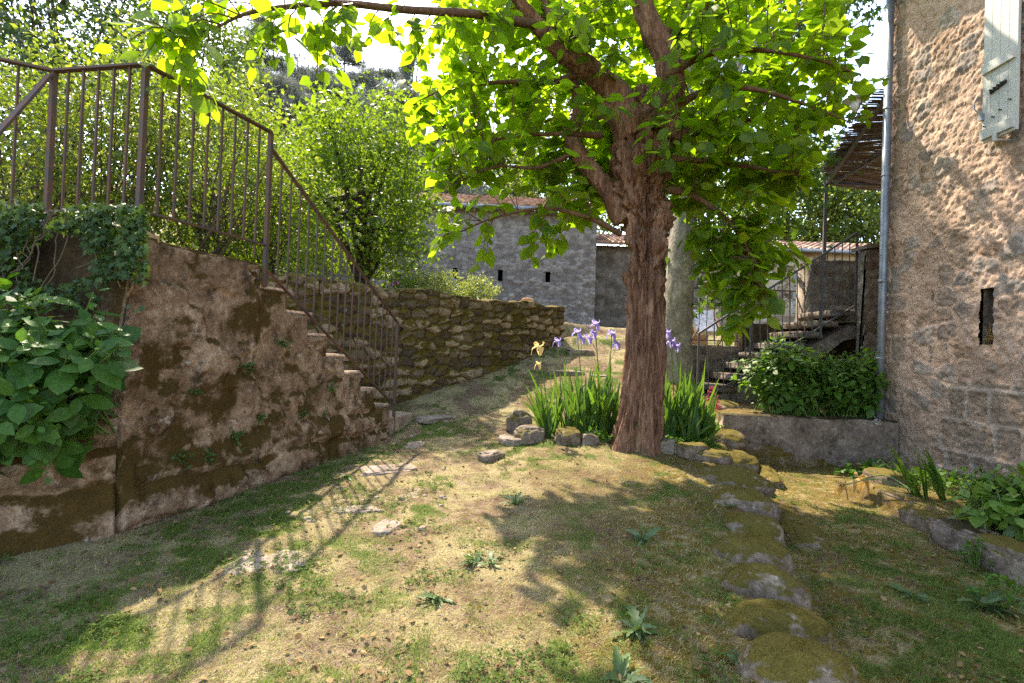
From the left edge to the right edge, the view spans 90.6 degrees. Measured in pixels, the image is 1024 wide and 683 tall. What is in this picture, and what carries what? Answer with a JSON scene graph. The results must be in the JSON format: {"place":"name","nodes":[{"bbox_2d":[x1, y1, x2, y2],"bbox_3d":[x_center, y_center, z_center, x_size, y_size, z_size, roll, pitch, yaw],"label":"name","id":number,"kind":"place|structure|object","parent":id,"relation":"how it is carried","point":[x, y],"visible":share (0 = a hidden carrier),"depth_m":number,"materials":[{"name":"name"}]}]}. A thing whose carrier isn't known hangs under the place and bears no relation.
{"place":"outdoors","nodes":[
{"label":"outdoors","id":0,"kind":"place"},
{"bbox_2d":[0,0,885,245],"label":"sky","id":1,"kind":"structure","parent":0,"point":[377,51],"materials":[{"name":"white"}]},
{"bbox_2d":[0,159,1023,682],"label":"ground","id":2,"kind":"structure","parent":0,"point":[766,455],"depth_m":2.81,"materials":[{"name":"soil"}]},
{"bbox_2d":[0,414,117,558],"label":"bed wall","id":3,"kind":"structure","parent":2,"relation":"on","point":[56,511],"depth_m":2.82,"materials":[{"name":"stone"}]},
{"bbox_2d":[0,226,159,337],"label":"earth bank","id":4,"kind":"structure","parent":2,"relation":"on","point":[70,261],"depth_m":3.11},
{"bbox_2d":[0,197,153,315],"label":"ivy","id":5,"kind":"object","parent":4,"relation":"on","point":[20,221],"visible":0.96,"depth_m":2.91,"materials":[{"name":"green plant"}]},
{"bbox_2d":[0,0,178,201],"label":"broadleaf tree","id":6,"kind":"object","parent":2,"relation":"on","point":[51,15],"visible":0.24,"depth_m":13.11,"materials":[{"name":"green plant"}]},
{"bbox_2d":[0,39,212,241],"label":"garden shrub","id":7,"kind":"object","parent":2,"relation":"on","point":[23,139],"visible":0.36,"depth_m":5.44,"materials":[{"name":"green plant"}]},
{"bbox_2d":[0,0,220,229],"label":"broadleaf tree","id":8,"kind":"object","parent":2,"relation":"on","point":[7,30],"visible":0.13,"depth_m":10.30,"materials":[{"name":"green plant"}]},
{"bbox_2d":[0,0,289,248],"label":"garden shrub","id":9,"kind":"object","parent":2,"relation":"on","point":[87,62],"visible":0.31,"depth_m":5.75,"materials":[{"name":"green plant"}]},
{"bbox_2d":[69,0,286,243],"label":"broadleaf tree","id":10,"kind":"object","parent":2,"relation":"on","point":[227,43],"visible":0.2,"depth_m":12.80,"materials":[{"name":"green plant"}]},
{"bbox_2d":[64,18,340,273],"bbox_3d":[-3.787,-2.153,6.492,3.171,3.129,3.296,2,-1,0],"label":"garden shrub","id":11,"kind":"object","parent":2,"relation":"on","point":[204,240],"visible":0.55,"depth_m":6.13,"materials":[{"name":"green plant"}]},
{"bbox_2d":[5,235,411,531],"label":"stone staircase","id":12,"kind":"structure","parent":2,"relation":"on","point":[207,323],"depth_m":3.63,"materials":[{"name":"stone"}]},
{"bbox_2d":[0,57,398,428],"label":"iron railing","id":13,"kind":"object","parent":12,"relation":"on","point":[51,78],"visible":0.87,"depth_m":3.44,"materials":[{"name":"metal"}]},
{"bbox_2d":[196,4,305,147],"bbox_3d":[-18.165,-13.871,36.301,8.339,20.216,9.637,2,-1,21],"label":"pine tree","id":14,"kind":"object","parent":2,"relation":"on","point":[279,57],"visible":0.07,"depth_m":35.94,"materials":[{"name":"green plant"}]},
{"bbox_2d":[152,96,355,280],"bbox_3d":[-6.751,-3.721,14.125,5.858,6.036,5.229,3,-1,-38],"label":"broadleaf tree","id":15,"kind":"object","parent":2,"relation":"on","point":[291,261],"visible":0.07,"depth_m":13.71,"materials":[{"name":"green plant"}]},
{"bbox_2d":[160,91,365,277],"bbox_3d":[-3.565,-2.169,7.408,2.833,3.196,2.842,1,-1,37],"label":"garden shrub","id":16,"kind":"object","parent":2,"relation":"on","point":[271,265],"visible":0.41,"depth_m":7.16,"materials":[{"name":"green plant"}]},
{"bbox_2d":[221,548,309,574],"bbox_3d":[-1.281,1.201,2.716,0.501,0.083,0.386,2,-1,0],"label":"path stone","id":17,"kind":"object","parent":2,"relation":"on","point":[268,557],"visible":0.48,"depth_m":2.68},
{"bbox_2d":[200,60,362,185],"bbox_3d":[-12.485,-8.486,26.709,10.138,12.390,9.185,2,-1,19],"label":"pine tree","id":18,"kind":"object","parent":2,"relation":"on","point":[292,89],"visible":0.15,"depth_m":25.89,"materials":[{"name":"green plant"}]},
{"bbox_2d":[279,49,318,95],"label":"pine tree","id":19,"kind":"object","parent":2,"relation":"on","point":[301,68],"visible":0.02,"depth_m":39.45,"materials":[{"name":"green plant"}]},
{"bbox_2d":[274,55,391,180],"bbox_3d":[-10.715,-9.355,30.536,9.971,14.226,8.787,3,-1,-35],"label":"pine tree","id":20,"kind":"object","parent":2,"relation":"on","point":[312,74],"visible":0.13,"depth_m":29.04,"materials":[{"name":"green plant"}]},
{"bbox_2d":[300,23,367,113],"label":"pine tree","id":21,"kind":"object","parent":2,"relation":"on","point":[344,53],"visible":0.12,"depth_m":41.79,"materials":[{"name":"green plant"}]},
{"bbox_2d":[235,56,466,288],"bbox_3d":[-3.009,-2.865,9.643,4.514,4.689,4.192,2,-1,0],"label":"round tree","id":22,"kind":"object","parent":2,"relation":"on","point":[369,252],"visible":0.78,"depth_m":8.99,"materials":[{"name":"green plant"}]},
{"bbox_2d":[330,504,377,512],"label":"path stone","id":23,"kind":"object","parent":2,"relation":"on","point":[367,509],"visible":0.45,"depth_m":3.51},
{"bbox_2d":[351,57,417,180],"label":"pine tree","id":24,"kind":"object","parent":2,"relation":"on","point":[372,75],"visible":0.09,"depth_m":37.28,"materials":[{"name":"green plant"}]},
{"bbox_2d":[372,519,401,535],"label":"path stone","id":25,"kind":"object","parent":2,"relation":"on","point":[380,528],"visible":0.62,"depth_m":3.19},
{"bbox_2d":[357,463,417,475],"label":"path stone","id":26,"kind":"object","parent":2,"relation":"on","point":[368,470],"visible":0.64,"depth_m":4.51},
{"bbox_2d":[285,383,504,530],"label":"gravel","id":27,"kind":"structure","parent":2,"relation":"on","point":[421,527],"depth_m":3.75,"materials":[{"name":"stone"}]},
{"bbox_2d":[383,270,420,288],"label":"rose bush","id":28,"kind":"object","parent":2,"relation":"on","point":[398,283],"visible":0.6,"depth_m":9.12,"materials":[{"name":"green plant"}]},
{"bbox_2d":[329,75,481,205],"bbox_3d":[-6.821,-8.021,28.031,8.807,12.987,9.714,3,-1,-33],"label":"pine tree","id":29,"kind":"object","parent":2,"relation":"on","point":[402,87],"visible":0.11,"depth_m":26.81,"materials":[{"name":"green plant"}]},
{"bbox_2d":[260,273,565,405],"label":"garden wall","id":30,"kind":"structure","parent":2,"relation":"on","point":[446,340],"depth_m":7.79,"materials":[{"name":"stone"}]},
{"bbox_2d":[388,40,437,93],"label":"pine tree","id":31,"kind":"object","parent":2,"relation":"on","point":[408,75],"visible":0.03,"depth_m":43.36,"materials":[{"name":"green plant"}]},
{"bbox_2d":[386,263,477,296],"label":"silver bush","id":32,"kind":"object","parent":2,"relation":"on","point":[437,278],"visible":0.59,"depth_m":9.63,"materials":[{"name":"green plant"}]},
{"bbox_2d":[415,587,454,607],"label":"weed","id":33,"kind":"object","parent":2,"relation":"on","point":[430,596],"visible":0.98,"depth_m":2.38,"materials":[{"name":"green plant"}]},
{"bbox_2d":[414,414,456,423],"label":"path stone","id":34,"kind":"object","parent":2,"relation":"on","point":[428,419],"visible":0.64,"depth_m":6.59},
{"bbox_2d":[186,188,698,327],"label":"stone barn","id":35,"kind":"structure","parent":2,"relation":"on","point":[580,279],"depth_m":16.19,"materials":[{"name":"stone"}]},
{"bbox_2d":[416,112,511,207],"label":"pine tree","id":36,"kind":"object","parent":2,"relation":"on","point":[474,190],"visible":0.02,"depth_m":32.72,"materials":[{"name":"green plant"}]},
{"bbox_2d":[458,551,481,565],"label":"weed","id":37,"kind":"object","parent":2,"relation":"on","point":[472,559],"visible":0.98,"depth_m":2.77,"materials":[{"name":"green plant"}]},
{"bbox_2d":[455,272,501,299],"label":"silver bush","id":38,"kind":"object","parent":2,"relation":"on","point":[479,283],"visible":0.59,"depth_m":10.32,"materials":[{"name":"green plant"}]},
{"bbox_2d":[477,449,504,462],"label":"bed rock","id":39,"kind":"object","parent":2,"relation":"on","point":[492,455],"visible":0.96,"depth_m":4.99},
{"bbox_2d":[93,0,892,456],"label":"mulberry tree","id":40,"kind":"object","parent":2,"relation":"on","point":[651,142],"visible":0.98,"depth_m":5.22,"materials":[{"name":"green plant"}]},
{"bbox_2d":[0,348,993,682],"bbox_3d":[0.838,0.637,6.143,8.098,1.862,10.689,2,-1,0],"label":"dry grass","id":41,"kind":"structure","parent":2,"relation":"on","point":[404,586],"depth_m":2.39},
{"bbox_2d":[498,435,522,446],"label":"bed rock","id":42,"kind":"object","parent":2,"relation":"on","point":[508,440],"visible":0.87,"depth_m":5.53,"materials":[{"name":"stone"}]},
{"bbox_2d":[0,372,1023,682],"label":"clover","id":43,"kind":"object","parent":2,"relation":"on","point":[360,598],"visible":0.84,"depth_m":2.49,"materials":[{"name":"green plant"}]},
{"bbox_2d":[0,384,1023,682],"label":"leaf litter","id":44,"kind":"object","parent":2,"relation":"on","point":[408,672],"visible":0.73,"depth_m":2.44,"materials":[{"name":"plant"}]},
{"bbox_2d":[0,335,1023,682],"bbox_3d":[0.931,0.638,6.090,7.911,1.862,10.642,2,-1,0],"label":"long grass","id":45,"kind":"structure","parent":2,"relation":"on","point":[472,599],"depth_m":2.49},
{"bbox_2d":[506,409,531,433],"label":"bed rock","id":46,"kind":"object","parent":2,"relation":"on","point":[516,418],"visible":0.66,"depth_m":6.14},
{"bbox_2d":[514,424,544,444],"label":"bed rock","id":47,"kind":"object","parent":2,"relation":"on","point":[527,434],"visible":0.82,"depth_m":5.63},
{"bbox_2d":[519,342,563,436],"bbox_3d":[0.270,0.568,6.012,0.533,1.142,0.472,3,-1,-42],"label":"iris plant","id":48,"kind":"object","parent":2,"relation":"on","point":[546,416],"visible":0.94,"depth_m":6.00,"materials":[{"name":"green plant"}]},
{"bbox_2d":[479,61,649,245],"bbox_3d":[2.888,-7.410,25.989,11.120,14.218,8.698,2,-1,0],"label":"broadleaf tree","id":49,"kind":"object","parent":2,"relation":"on","point":[533,192],"visible":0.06,"depth_m":25.77,"materials":[{"name":"green plant"}]},
{"bbox_2d":[554,426,581,445],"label":"bed rock","id":50,"kind":"object","parent":2,"relation":"on","point":[567,435],"visible":0.87,"depth_m":5.56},
{"bbox_2d":[535,320,614,434],"bbox_3d":[0.782,0.429,6.070,1.071,1.435,0.713,2,-1,0],"label":"iris plant","id":51,"kind":"object","parent":2,"relation":"on","point":[576,412],"visible":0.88,"depth_m":6.11,"materials":[{"name":"green plant"}]},
{"bbox_2d":[565,349,594,354],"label":"kerb stone","id":52,"kind":"object","parent":2,"relation":"on","point":[581,351],"visible":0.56,"depth_m":9.86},
{"bbox_2d":[581,433,599,445],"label":"bed rock","id":53,"kind":"object","parent":2,"relation":"on","point":[590,439],"visible":0.78,"depth_m":5.53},
{"bbox_2d":[580,426,613,442],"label":"plant","id":54,"kind":"object","parent":2,"relation":"on","point":[596,432],"visible":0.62,"depth_m":5.68,"materials":[{"name":"green plant"}]},
{"bbox_2d":[585,329,619,432],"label":"iris plant","id":55,"kind":"object","parent":2,"relation":"on","point":[615,411],"visible":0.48,"depth_m":6.29,"materials":[{"name":"green plant"}]},
{"bbox_2d":[603,646,652,682],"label":"weed","id":56,"kind":"object","parent":2,"relation":"on","point":[621,667],"visible":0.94,"depth_m":1.89,"materials":[{"name":"green plant"}]},
{"bbox_2d":[610,605,657,641],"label":"weed","id":57,"kind":"object","parent":2,"relation":"on","point":[639,630],"visible":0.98,"depth_m":2.22,"materials":[{"name":"green plant"}]},
{"bbox_2d":[625,523,660,545],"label":"weed","id":58,"kind":"object","parent":2,"relation":"on","point":[646,536],"visible":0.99,"depth_m":3.22,"materials":[{"name":"green plant"}]},
{"bbox_2d":[660,439,675,454],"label":"bed rock","id":59,"kind":"object","parent":2,"relation":"on","point":[667,446],"visible":0.86,"depth_m":5.37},
{"bbox_2d":[664,329,719,440],"bbox_3d":[2.040,0.533,6.138,0.981,1.372,0.734,2,-1,11],"label":"iris plant","id":60,"kind":"object","parent":2,"relation":"on","point":[683,401],"visible":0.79,"depth_m":5.99,"materials":[{"name":"green plant"}]},
{"bbox_2d":[674,442,710,459],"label":"bed rock","id":61,"kind":"object","parent":2,"relation":"on","point":[688,450],"visible":0.84,"depth_m":5.24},
{"bbox_2d":[676,385,721,445],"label":"iris plant","id":62,"kind":"object","parent":2,"relation":"on","point":[709,430],"visible":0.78,"depth_m":5.81,"materials":[{"name":"green plant"}]},
{"bbox_2d":[682,434,721,448],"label":"plant","id":63,"kind":"object","parent":2,"relation":"on","point":[704,440],"visible":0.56,"depth_m":5.71,"materials":[{"name":"green plant"}]},
{"bbox_2d":[692,309,727,345],"bbox_3d":[4.109,-0.309,10.678,0.650,0.824,0.801,2,-1,0],"label":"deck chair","id":64,"kind":"object","parent":2,"relation":"on","point":[709,315],"visible":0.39,"depth_m":10.81,"materials":[{"name":"fabric"}]},
{"bbox_2d":[695,448,732,464],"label":"bed rock","id":65,"kind":"object","parent":2,"relation":"on","point":[718,457],"visible":0.66,"depth_m":5.12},
{"bbox_2d":[562,0,885,382],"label":"plane tree","id":66,"kind":"object","parent":2,"relation":"on","point":[681,314],"visible":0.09,"depth_m":9.05,"materials":[{"name":"green plant"}]},
{"bbox_2d":[712,400,741,409],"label":"mossy boulder","id":67,"kind":"object","parent":2,"relation":"on","point":[725,404],"visible":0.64,"depth_m":7.59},
{"bbox_2d":[714,428,747,450],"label":"mossy boulder","id":68,"kind":"object","parent":2,"relation":"on","point":[729,438],"visible":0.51,"depth_m":6.16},
{"bbox_2d":[696,464,775,497],"bbox_3d":[2.017,1.290,4.612,0.653,0.330,0.551,2,-1,0],"label":"mossy boulder","id":69,"kind":"object","parent":2,"relation":"on","point":[735,475],"visible":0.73,"depth_m":4.49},
{"bbox_2d":[713,448,758,471],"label":"mossy boulder","id":70,"kind":"object","parent":2,"relation":"on","point":[743,458],"visible":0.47,"depth_m":5.15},
{"bbox_2d":[707,485,781,521],"bbox_3d":[1.830,1.301,3.995,0.571,0.308,0.369,2,-1,19],"label":"mossy boulder","id":71,"kind":"object","parent":2,"relation":"on","point":[746,499],"visible":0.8,"depth_m":3.87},
{"bbox_2d":[705,531,798,575],"bbox_3d":[1.429,1.342,3.030,0.495,0.386,0.383,2,-1,0],"label":"mossy boulder","id":72,"kind":"object","parent":2,"relation":"on","point":[745,547],"visible":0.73,"depth_m":2.94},
{"bbox_2d":[721,511,785,547],"bbox_3d":[1.672,1.353,3.530,0.445,0.295,0.328,2,-1,22],"label":"mossy boulder","id":73,"kind":"object","parent":2,"relation":"on","point":[742,522],"visible":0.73,"depth_m":3.45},
{"bbox_2d":[720,562,815,610],"bbox_3d":[1.321,1.329,2.645,0.482,0.346,0.314,2,-1,0],"label":"mossy boulder","id":74,"kind":"object","parent":2,"relation":"on","point":[763,580],"visible":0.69,"depth_m":2.56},
{"bbox_2d":[758,465,783,488],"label":"mossy boulder","id":75,"kind":"object","parent":2,"relation":"on","point":[769,473],"visible":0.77,"depth_m":5.62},
{"bbox_2d":[693,345,855,381],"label":"court wall","id":76,"kind":"structure","parent":2,"relation":"on","point":[711,357],"depth_m":9.37,"materials":[{"name":"stone"}]},
{"bbox_2d":[692,287,795,341],"bbox_3d":[4.501,-0.275,10.557,2.595,1.396,2.148,2,-1,0],"label":"court railing","id":77,"kind":"object","parent":76,"relation":"on","point":[714,313],"visible":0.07,"depth_m":9.50,"materials":[{"name":"metal"}]},
{"bbox_2d":[695,309,856,403],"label":"court stairs","id":78,"kind":"structure","parent":2,"relation":"on","point":[839,334],"depth_m":8.50,"materials":[{"name":"stone"}]},
{"bbox_2d":[696,232,858,396],"bbox_3d":[4.313,-0.323,8.238,2.566,3.026,0.040,2,-1,0],"label":"stair railing","id":79,"kind":"object","parent":78,"relation":"on","point":[854,306],"visible":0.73,"depth_m":8.23,"materials":[{"name":"grey metal"}]},
{"bbox_2d":[795,260,857,339],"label":"stone parapet","id":80,"kind":"structure","parent":78,"relation":"on","point":[808,288],"depth_m":9.00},
{"bbox_2d":[719,598,840,651],"bbox_3d":[1.181,1.342,2.247,0.528,0.372,0.307,2,-1,0],"label":"mossy boulder","id":81,"kind":"object","parent":2,"relation":"on","point":[752,619],"visible":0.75,"depth_m":2.19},
{"bbox_2d":[712,136,850,240],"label":"broadleaf tree","id":82,"kind":"object","parent":2,"relation":"on","point":[786,225],"visible":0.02,"depth_m":30.57,"materials":[{"name":"green plant"}]},
{"bbox_2d":[698,240,865,327],"bbox_3d":[12.441,-1.793,22.280,8.757,5.517,5.507,2,-1,0],"label":"farmhouse","id":83,"kind":"object","parent":2,"relation":"on","point":[811,250],"visible":0.17,"depth_m":20.02,"materials":[{"name":"paint"}]},
{"bbox_2d":[729,334,857,416],"bbox_3d":[3.913,0.512,7.109,1.584,1.232,1.090,2,-1,26],"label":"hydrangea","id":84,"kind":"object","parent":2,"relation":"on","point":[778,389],"visible":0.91,"depth_m":6.98,"materials":[{"name":"green plant"}]},
{"bbox_2d":[734,630,868,682],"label":"mossy boulder","id":85,"kind":"object","parent":2,"relation":"on","point":[777,657],"visible":0.98,"depth_m":1.86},
{"bbox_2d":[779,511,828,550],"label":"mossy boulder","id":86,"kind":"object","parent":2,"relation":"on","point":[800,531],"visible":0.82,"depth_m":3.94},
{"bbox_2d":[718,413,899,469],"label":"planter wall","id":87,"kind":"structure","parent":2,"relation":"on","point":[832,440],"depth_m":6.50,"materials":[{"name":"concrete"}]},
{"bbox_2d":[742,127,880,243],"bbox_3d":[17.334,-6.197,29.477,10.803,11.767,8.057,2,-1,15],"label":"broadleaf tree","id":88,"kind":"object","parent":2,"relation":"on","point":[811,222],"visible":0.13,"depth_m":27.77,"materials":[{"name":"green plant"}]},
{"bbox_2d":[796,135,881,243],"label":"broadleaf tree","id":89,"kind":"object","parent":2,"relation":"on","point":[875,222],"visible":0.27,"depth_m":26.49,"materials":[{"name":"green plant"}]},
{"bbox_2d":[805,345,890,418],"bbox_3d":[4.736,0.571,6.989,1.431,1.100,0.915,2,-1,-14],"label":"hydrangea","id":90,"kind":"object","parent":2,"relation":"on","point":[860,398],"visible":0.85,"depth_m":6.80,"materials":[{"name":"green plant"}]},
{"bbox_2d":[821,89,883,260],"bbox_3d":[7.141,-1.576,8.917,4.500,3.721,4.060,2,-1,0],"label":"reed canopy","id":91,"kind":"object","parent":2,"relation":"on","point":[861,157],"visible":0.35,"depth_m":9.35,"materials":[{"name":"brown wood"}]},
{"bbox_2d":[831,457,898,479],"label":"plant","id":92,"kind":"object","parent":2,"relation":"on","point":[851,470],"visible":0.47,"depth_m":5.97,"materials":[{"name":"green plant"}]},
{"bbox_2d":[851,243,879,369],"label":"end wall","id":93,"kind":"structure","parent":2,"relation":"on","point":[867,296],"depth_m":7.98,"materials":[{"name":"stone"}]},
{"bbox_2d":[833,478,911,499],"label":"iris flower","id":94,"kind":"object","parent":2,"relation":"on","point":[839,487],"visible":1,"depth_m":4.70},
{"bbox_2d":[853,472,911,495],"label":"iris flower","id":95,"kind":"object","parent":2,"relation":"on","point":[861,485],"visible":0.94,"depth_m":4.86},
{"bbox_2d":[862,467,905,486],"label":"edging stone","id":96,"kind":"object","parent":2,"relation":"on","point":[871,471],"visible":0.55,"depth_m":4.97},
{"bbox_2d":[882,490,917,500],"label":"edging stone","id":97,"kind":"object","parent":2,"relation":"on","point":[894,495],"visible":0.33,"depth_m":4.59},
{"bbox_2d":[886,583,932,602],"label":"weed","id":98,"kind":"object","parent":2,"relation":"on","point":[908,593],"visible":1,"depth_m":3.00,"materials":[{"name":"green plant"}]},
{"bbox_2d":[877,444,945,501],"bbox_3d":[3.564,1.150,4.502,0.546,0.522,0.459,2,-1,29],"label":"iris plant","id":99,"kind":"object","parent":2,"relation":"on","point":[910,480],"visible":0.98,"depth_m":4.50,"materials":[{"name":"green plant"}]},
{"bbox_2d":[898,506,945,534],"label":"edging stone","id":100,"kind":"object","parent":2,"relation":"on","point":[916,517],"visible":0.49,"depth_m":4.22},
{"bbox_2d":[909,466,974,495],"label":"plant","id":101,"kind":"object","parent":2,"relation":"on","point":[948,480],"visible":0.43,"depth_m":4.82,"materials":[{"name":"green plant"}]},
{"bbox_2d":[874,0,1023,485],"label":"stone house","id":102,"kind":"structure","parent":2,"relation":"on","point":[950,335],"depth_m":5.79,"materials":[{"name":"stone"}]},
{"bbox_2d":[842,78,883,111],"bbox_3d":[4.827,-3.405,6.966,0.330,0.411,0.520,3,-1,-28],"label":"enamel lamp","id":103,"kind":"object","parent":102,"relation":"attached to","point":[854,105],"visible":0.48,"depth_m":7.01,"materials":[{"name":"white metal"}]},
{"bbox_2d":[982,288,994,344],"bbox_3d":[5.250,-0.256,5.350,0.426,0.599,0.253,2,-1,0],"label":"slit window","id":104,"kind":"structure","parent":102,"relation":"in","point":[988,301],"depth_m":5.42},
{"bbox_2d":[928,518,998,556],"bbox_3d":[3.368,1.487,3.743,0.232,0.247,0.543,2,-1,-5],"label":"edging stone","id":105,"kind":"object","parent":2,"relation":"on","point":[947,533],"visible":0.48,"depth_m":3.79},
{"bbox_2d":[948,536,995,570],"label":"plant","id":106,"kind":"object","parent":2,"relation":"on","point":[976,558],"visible":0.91,"depth_m":3.46,"materials":[{"name":"green plant"}]},
{"bbox_2d":[942,461,1023,540],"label":"hydrangea","id":107,"kind":"object","parent":2,"relation":"on","point":[1003,505],"visible":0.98,"depth_m":3.72,"materials":[{"name":"green plant"}]},
{"bbox_2d":[947,574,1023,626],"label":"weed","id":108,"kind":"object","parent":2,"relation":"on","point":[988,603],"visible":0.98,"depth_m":2.87,"materials":[{"name":"green plant"}]},
{"bbox_2d":[966,573,1023,611],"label":"plant","id":109,"kind":"object","parent":2,"relation":"on","point":[976,591],"visible":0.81,"depth_m":2.94,"materials":[{"name":"green plant"}]},
{"bbox_2d":[968,533,1023,586],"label":"edging stone","id":110,"kind":"object","parent":2,"relation":"on","point":[1006,554],"visible":0.71,"depth_m":3.35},
{"label":"bed soil","id":111,"kind":"structure","parent":0,"visible":0},
{"bbox_2d":[0,272,142,484],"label":"hydrangea","id":112,"kind":"object","parent":111,"relation":"on","point":[49,367],"visible":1,"depth_m":2.51,"materials":[{"name":"green plant"}]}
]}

